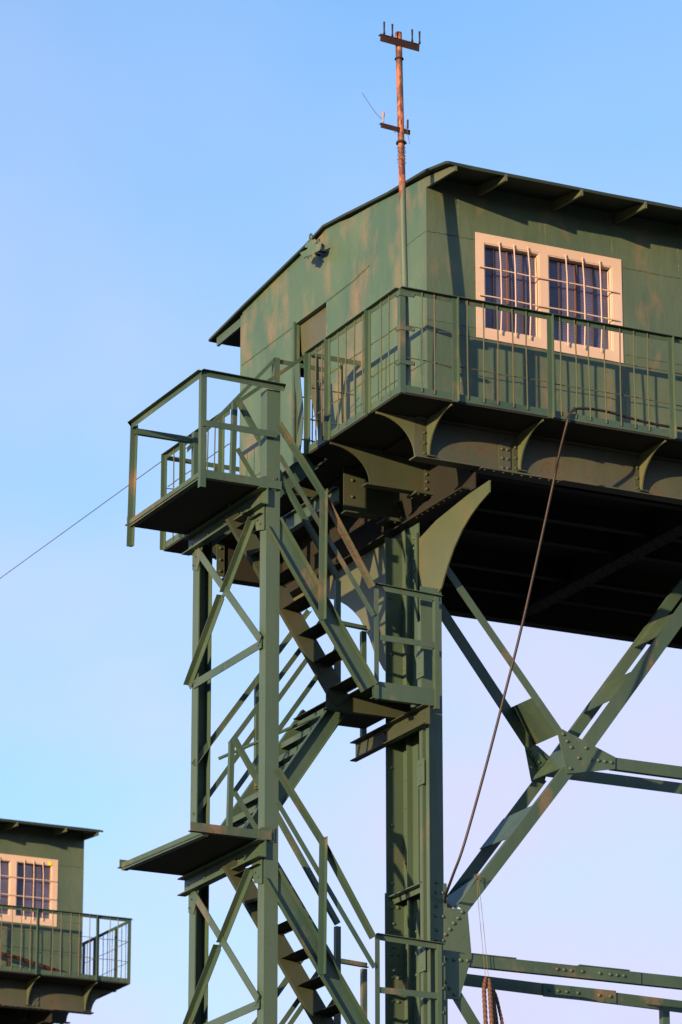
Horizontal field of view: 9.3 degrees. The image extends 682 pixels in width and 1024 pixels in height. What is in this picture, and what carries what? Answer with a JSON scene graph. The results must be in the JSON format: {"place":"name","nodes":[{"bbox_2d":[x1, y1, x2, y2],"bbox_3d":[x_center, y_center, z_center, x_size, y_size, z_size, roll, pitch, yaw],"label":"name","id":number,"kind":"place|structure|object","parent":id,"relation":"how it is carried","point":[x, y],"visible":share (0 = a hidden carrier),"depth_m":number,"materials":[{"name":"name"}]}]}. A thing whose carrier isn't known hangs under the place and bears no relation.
{"place":"outdoors","nodes":[
{"label":"outdoors","id":0,"kind":"place"},
{"bbox_2d":[0,0,681,1023],"label":"sky","id":1,"kind":"structure","parent":0,"point":[161,161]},
{"label":"ground","id":2,"kind":"structure","parent":0,"visible":0},
{"bbox_2d":[0,976,114,1023],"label":"crane gantry","id":3,"kind":"object","parent":2,"relation":"on","point":[32,1001],"visible":1,"depth_m":70.14,"materials":[{"name":"metal"}]},
{"bbox_2d":[0,818,102,973],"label":"machinery house","id":4,"kind":"structure","parent":3,"relation":"on","point":[29,875],"depth_m":70.58,"materials":[{"name":"paint"}]},
{"bbox_2d":[0,853,57,926],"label":"window","id":5,"kind":"structure","parent":4,"relation":"in","point":[25,881],"depth_m":70.53,"materials":[{"name":"beige paint"}]},
{"bbox_2d":[0,904,132,1023],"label":"walkway","id":6,"kind":"structure","parent":3,"relation":"on","point":[114,983],"depth_m":69.98,"materials":[{"name":"paint"}]},
{"bbox_2d":[1,952,68,972],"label":"old pipe","id":7,"kind":"object","parent":6,"relation":"on","point":[24,960],"visible":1,"depth_m":69.74,"materials":[{"name":"green metal"}]},
{"bbox_2d":[118,355,445,1023],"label":"stair tower","id":8,"kind":"structure","parent":2,"relation":"on","point":[203,510],"depth_m":41.87,"materials":[{"name":"metal"}]},
{"bbox_2d":[213,403,681,1023],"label":"crane gantry","id":9,"kind":"object","parent":2,"relation":"on","point":[451,513],"visible":0.96,"depth_m":43.10,"materials":[{"name":"metal"}]},
{"bbox_2d":[160,286,681,559],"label":"walkway","id":10,"kind":"structure","parent":9,"relation":"on","point":[367,426],"depth_m":42.47,"materials":[{"name":"paint"}]},
{"bbox_2d":[0,462,160,578],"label":"guy wire","id":11,"kind":"object","parent":10,"relation":"attached to","point":[79,520],"visible":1,"depth_m":50.26,"materials":[{"name":"metal"}]},
{"bbox_2d":[362,21,420,385],"bbox_3d":[0.539,-3.075,42.144,0.694,4.054,0.369,9,-20,-25],"label":"mast pole","id":12,"kind":"object","parent":10,"relation":"on","point":[398,41],"visible":1,"depth_m":42.39,"materials":[{"name":"metal"}]},
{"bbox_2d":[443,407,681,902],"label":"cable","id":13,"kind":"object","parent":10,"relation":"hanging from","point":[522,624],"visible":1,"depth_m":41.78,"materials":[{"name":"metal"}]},
{"bbox_2d":[208,161,681,477],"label":"machinery house","id":14,"kind":"structure","parent":9,"relation":"on","point":[484,234],"depth_m":43.46,"materials":[{"name":"paint"}]},
{"bbox_2d":[300,233,325,261],"bbox_3d":[-0.265,-2.815,45.006,0.143,0.357,0.531,9,-20,-25],"label":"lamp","id":15,"kind":"object","parent":14,"relation":"attached to","point":[310,254],"depth_m":44.97,"materials":[{"name":"metal"}]},
{"bbox_2d":[300,307,325,436],"bbox_3d":[-0.248,-1.137,44.809,0.099,2.059,0.824,8,-20,-23],"label":"door leaf","id":16,"kind":"structure","parent":14,"relation":"in","point":[313,330],"depth_m":45.02,"materials":[{"name":"paint"}]},
{"bbox_2d":[475,232,623,362],"bbox_3d":[2.131,-2.192,43.260,1.719,1.148,0.131,9,-20,-25],"label":"window","id":17,"kind":"structure","parent":14,"relation":"in","point":[512,272],"depth_m":43.29,"materials":[{"name":"beige paint"}]},
{"bbox_2d":[474,873,503,1023],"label":"wire rope bundle","id":18,"kind":"object","parent":9,"relation":"hanging from","point":[493,1000],"visible":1,"depth_m":41.43,"materials":[{"name":"brown metal"}]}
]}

